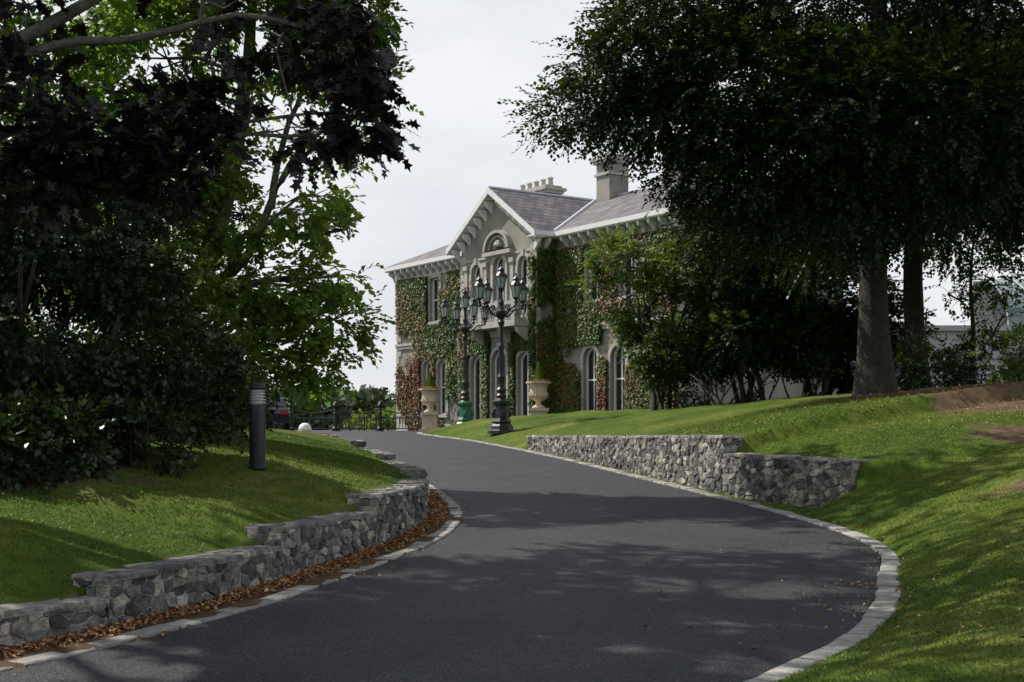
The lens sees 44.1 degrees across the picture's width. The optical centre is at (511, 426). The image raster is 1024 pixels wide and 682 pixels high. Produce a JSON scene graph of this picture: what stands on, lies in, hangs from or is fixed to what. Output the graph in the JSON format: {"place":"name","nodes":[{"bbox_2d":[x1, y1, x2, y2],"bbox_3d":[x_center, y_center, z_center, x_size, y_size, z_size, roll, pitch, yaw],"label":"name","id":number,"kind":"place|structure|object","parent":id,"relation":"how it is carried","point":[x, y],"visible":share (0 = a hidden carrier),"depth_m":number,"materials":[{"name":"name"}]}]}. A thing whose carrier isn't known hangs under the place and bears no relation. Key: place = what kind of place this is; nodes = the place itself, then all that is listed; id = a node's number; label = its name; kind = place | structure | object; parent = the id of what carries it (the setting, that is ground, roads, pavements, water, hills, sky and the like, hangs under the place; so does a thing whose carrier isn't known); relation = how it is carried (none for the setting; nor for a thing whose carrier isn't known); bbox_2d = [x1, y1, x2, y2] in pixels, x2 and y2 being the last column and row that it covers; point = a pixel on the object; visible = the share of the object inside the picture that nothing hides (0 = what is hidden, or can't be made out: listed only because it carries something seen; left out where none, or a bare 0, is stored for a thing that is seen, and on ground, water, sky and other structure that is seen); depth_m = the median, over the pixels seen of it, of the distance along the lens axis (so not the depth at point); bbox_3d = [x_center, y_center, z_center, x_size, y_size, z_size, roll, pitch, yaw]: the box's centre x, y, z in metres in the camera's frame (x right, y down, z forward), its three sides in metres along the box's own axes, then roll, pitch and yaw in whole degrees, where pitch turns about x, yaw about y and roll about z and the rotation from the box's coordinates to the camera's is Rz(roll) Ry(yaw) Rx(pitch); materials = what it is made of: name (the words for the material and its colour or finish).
{"place":"outdoors","nodes":[
{"label":"outdoors","id":0,"kind":"place"},
{"bbox_2d":[0,433,879,681],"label":"driveway road","id":1,"kind":"structure","parent":0,"point":[550,569],"depth_m":10.85,"materials":[{"name":"grey asphalt"}]},
{"bbox_2d":[0,382,1023,681],"bbox_3d":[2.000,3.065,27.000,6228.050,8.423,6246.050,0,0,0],"label":"ground","id":2,"kind":"structure","parent":0,"point":[650,422],"depth_m":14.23,"materials":[{"name":"green plant"}]},
{"bbox_2d":[0,110,276,494],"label":"laurel shrub","id":3,"kind":"object","parent":2,"relation":"on","point":[54,405],"visible":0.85,"depth_m":14.38,"materials":[{"name":"green plant"}]},
{"bbox_2d":[4,195,277,438],"bbox_3d":[-5.860,-1.391,18.957,4.633,3.865,2.590,0,0,0],"label":"viburnum shrub","id":4,"kind":"object","parent":2,"relation":"on","point":[214,310],"visible":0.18,"depth_m":18.69,"materials":[{"name":"green plant"}]},
{"bbox_2d":[0,0,420,247],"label":"purple maple tree","id":5,"kind":"object","parent":2,"relation":"on","point":[136,162],"visible":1,"depth_m":11.73,"materials":[{"name":"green plant"}]},
{"bbox_2d":[0,0,423,416],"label":"sycamore tree","id":6,"kind":"object","parent":2,"relation":"on","point":[264,308],"visible":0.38,"depth_m":21.60,"materials":[{"name":"green plant"}]},
{"bbox_2d":[0,434,429,650],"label":"rubble stone wall","id":7,"kind":"structure","parent":2,"relation":"on","point":[378,516],"depth_m":11.05,"materials":[{"name":"grey stone"}]},
{"bbox_2d":[0,447,462,672],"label":"stone kerb","id":8,"kind":"structure","parent":2,"relation":"on","point":[448,527],"depth_m":10.24,"materials":[{"name":"stone"}]},
{"bbox_2d":[99,383,395,429],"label":"distant trees","id":9,"kind":"object","parent":2,"relation":"on","point":[370,398],"visible":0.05,"depth_m":161.28,"materials":[{"name":"green plant"}]},
{"bbox_2d":[247,382,266,468],"bbox_3d":[-2.980,-0.008,14.800,0.230,1.010,0.230,0,0,0],"label":"bollard light","id":10,"kind":"object","parent":2,"relation":"on","point":[257,433],"visible":1,"depth_m":14.72,"materials":[{"name":"metal"}]},
{"bbox_2d":[298,423,311,433],"bbox_3d":[-6.550,0.084,40.000,0.440,0.390,0.440,0,0,0],"label":"white dome light","id":11,"kind":"object","parent":2,"relation":"on","point":[305,428],"visible":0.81,"depth_m":39.85,"materials":[{"name":"beige plastic"}]},
{"bbox_2d":[294,430,423,432],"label":"forecourt","id":12,"kind":"structure","parent":2,"relation":"on","point":[351,431],"depth_m":55.91,"materials":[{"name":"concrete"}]},
{"bbox_2d":[247,398,289,429],"bbox_3d":[-10.300,-0.502,53.500,1.774,1.455,4.340,0,0,-10],"label":"parked car","id":13,"kind":"object","parent":12,"relation":"on","point":[281,415],"visible":0.39,"depth_m":51.57,"materials":[{"name":"black paint"}]},
{"bbox_2d":[339,410,350,430],"bbox_3d":[-7.600,-0.253,57.506,0.480,0.965,0.453,0,0,0],"label":"garden chair","id":14,"kind":"object","parent":12,"relation":"on","point":[340,419],"visible":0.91,"depth_m":57.69,"materials":[{"name":"black metal"}]},
{"bbox_2d":[288,401,426,430],"bbox_3d":[-7.320,-0.480,60.000,6.700,1.420,0.323,0,0,0],"label":"iron railing","id":15,"kind":"object","parent":12,"relation":"on","point":[335,413],"visible":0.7,"depth_m":59.98,"materials":[{"name":"black metal"}]},
{"bbox_2d":[359,410,371,430],"bbox_3d":[-6.706,-0.253,57.803,0.453,0.965,0.480,0,0,27],"label":"garden chair","id":16,"kind":"object","parent":12,"relation":"on","point":[364,421],"visible":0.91,"depth_m":57.70,"materials":[{"name":"black metal"}]},
{"bbox_2d":[375,410,388,430],"bbox_3d":[-5.905,-0.253,57.396,0.453,0.965,0.480,0,0,-36],"label":"garden chair","id":17,"kind":"object","parent":12,"relation":"on","point":[380,421],"visible":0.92,"depth_m":57.31,"materials":[{"name":"black metal"}]},
{"bbox_2d":[419,371,440,431],"bbox_3d":[-3.640,-1.100,56.000,1.000,2.700,1.000,0,0,0],"label":"stone urn planter","id":18,"kind":"object","parent":12,"relation":"on","point":[429,390],"visible":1,"depth_m":55.67,"materials":[{"name":"beige stone"}]},
{"bbox_2d":[526,362,550,414],"bbox_3d":[1.050,-1.150,50.000,1.000,2.800,1.000,0,0,0],"label":"stone urn planter","id":19,"kind":"object","parent":12,"relation":"on","point":[538,384],"visible":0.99,"depth_m":49.73,"materials":[{"name":"beige stone"}]},
{"bbox_2d":[330,406,396,429],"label":"boundary shrubs","id":20,"kind":"object","parent":2,"relation":"on","point":[385,414],"visible":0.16,"depth_m":92.35,"materials":[{"name":"green plant"}]},
{"bbox_2d":[397,262,461,423],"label":"front wall","id":21,"kind":"structure","parent":2,"relation":"on","point":[453,409],"depth_m":61.91,"materials":[{"name":"paint"}]},
{"bbox_2d":[440,288,489,423],"bbox_3d":[-1.720,-2.484,46.401,1.496,5.260,1.528,0,0,19],"label":"ornate street lamp","id":22,"kind":"object","parent":2,"relation":"on","point":[465,412],"visible":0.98,"depth_m":46.29,"materials":[{"name":"green metal"}]},
{"bbox_2d":[462,200,536,419],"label":"front wall","id":23,"kind":"structure","parent":2,"relation":"on","point":[498,219],"depth_m":55.70,"materials":[{"name":"stone"}]},
{"bbox_2d":[426,242,634,419],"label":"windows","id":24,"kind":"structure","parent":23,"relation":"attached to","point":[619,383],"depth_m":54.08,"materials":[{"name":"grey glass"}]},
{"bbox_2d":[473,263,528,433],"bbox_3d":[-0.331,-2.397,39.001,1.496,5.260,1.528,0,0,11],"label":"ornate street lamp","id":25,"kind":"object","parent":2,"relation":"on","point":[501,415],"visible":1,"depth_m":38.87,"materials":[{"name":"black metal"}]},
{"bbox_2d":[0,380,1023,674],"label":"fallen leaves","id":26,"kind":"object","parent":2,"relation":"on","point":[432,518],"visible":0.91,"depth_m":11.51,"materials":[{"name":"brown plant"}]},
{"bbox_2d":[556,217,679,410],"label":"front wall","id":27,"kind":"structure","parent":2,"relation":"on","point":[574,356],"depth_m":51.09,"materials":[{"name":"paint"}]},
{"bbox_2d":[565,222,744,410],"bbox_3d":[4.227,-3.086,35.736,5.514,5.593,3.423,0,0,0],"label":"holly tree","id":28,"kind":"object","parent":2,"relation":"on","point":[649,342],"visible":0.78,"depth_m":35.31,"materials":[{"name":"green plant"}]},
{"bbox_2d":[417,432,900,681],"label":"stone kerb","id":29,"kind":"structure","parent":2,"relation":"on","point":[883,604],"depth_m":11.39,"materials":[{"name":"stone"}]},
{"bbox_2d":[537,215,843,406],"bbox_3d":[3.488,-3.670,58.329,10.000,8.600,21.600,0,0,-34],"label":"side and rear walls","id":30,"kind":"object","parent":2,"relation":"on","point":[795,389],"visible":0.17,"depth_m":49.92,"materials":[{"name":"stone"}]},
{"bbox_2d":[384,188,678,283],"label":"eaves and brackets","id":31,"kind":"object","parent":30,"relation":"on","point":[467,229],"visible":0.88,"depth_m":54.55,"materials":[{"name":"white paint"}]},
{"bbox_2d":[384,182,795,268],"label":"roof","id":32,"kind":"structure","parent":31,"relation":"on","point":[544,211],"depth_m":54.82,"materials":[{"name":"stone"}]},
{"bbox_2d":[520,142,702,213],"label":"chimneys","id":33,"kind":"object","parent":32,"relation":"on","point":[606,190],"visible":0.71,"depth_m":57.34,"materials":[{"name":"stone"}]},
{"bbox_2d":[395,220,684,430],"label":"stone dressings","id":34,"kind":"structure","parent":30,"relation":"attached to","point":[513,323],"depth_m":54.79,"materials":[{"name":"grey stone"}]},
{"bbox_2d":[394,226,677,430],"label":"creeper leaves","id":35,"kind":"object","parent":34,"relation":"attached to","point":[556,269],"visible":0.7,"depth_m":53.16,"materials":[{"name":"green plant"}]},
{"bbox_2d":[526,435,870,507],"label":"rubble stone wall","id":36,"kind":"structure","parent":2,"relation":"on","point":[717,463],"depth_m":21.16,"materials":[{"name":"grey stone"}]},
{"bbox_2d":[656,347,847,408],"bbox_3d":[6.057,-1.119,34.124,5.692,1.990,3.288,0,0,24],"label":"hedge shrub","id":37,"kind":"object","parent":2,"relation":"on","point":[684,397],"visible":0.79,"depth_m":34.05,"materials":[{"name":"green plant"}]},
{"bbox_2d":[670,208,842,402],"bbox_3d":[6.667,-3.378,34.879,4.686,5.734,3.867,0,0,0],"label":"holly tree","id":38,"kind":"object","parent":2,"relation":"on","point":[767,333],"visible":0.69,"depth_m":34.13,"materials":[{"name":"green plant"}]},
{"bbox_2d":[496,0,1023,396],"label":"beech tree","id":39,"kind":"object","parent":2,"relation":"on","point":[879,188],"visible":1,"depth_m":25.52,"materials":[{"name":"green plant"}]},
{"bbox_2d":[770,241,941,395],"bbox_3d":[9.290,-3.585,36.016,5.648,6.085,3.506,0,0,0],"label":"holly tree","id":40,"kind":"object","parent":2,"relation":"on","point":[843,321],"visible":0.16,"depth_m":35.33,"materials":[{"name":"green plant"}]},
{"bbox_2d":[756,3,1023,389],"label":"beech tree","id":41,"kind":"object","parent":2,"relation":"on","point":[913,298],"visible":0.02,"depth_m":33.78,"materials":[{"name":"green plant"}]},
{"bbox_2d":[844,277,1023,387],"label":"white outbuilding","id":42,"kind":"structure","parent":2,"relation":"on","point":[951,331],"depth_m":58.00,"materials":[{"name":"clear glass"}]},
{"bbox_2d":[892,322,1023,390],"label":"hedge shrub","id":43,"kind":"object","parent":2,"relation":"on","point":[947,368],"visible":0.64,"depth_m":31.86,"materials":[{"name":"green plant"}]},
{"bbox_2d":[914,216,1023,381],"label":"young ash tree","id":44,"kind":"object","parent":2,"relation":"on","point":[969,272],"visible":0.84,"depth_m":32.45,"materials":[{"name":"green plant"}]},
{"bbox_2d":[966,320,1023,383],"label":"yellow green bush","id":45,"kind":"object","parent":2,"relation":"on","point":[1016,367],"visible":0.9,"depth_m":27.75,"materials":[{"name":"green plant"}]},
{"bbox_2d":[0,0,1023,399],"label":"sky","id":46,"kind":"structure","parent":0,"point":[467,56],"materials":[{"name":"white"}]}
]}

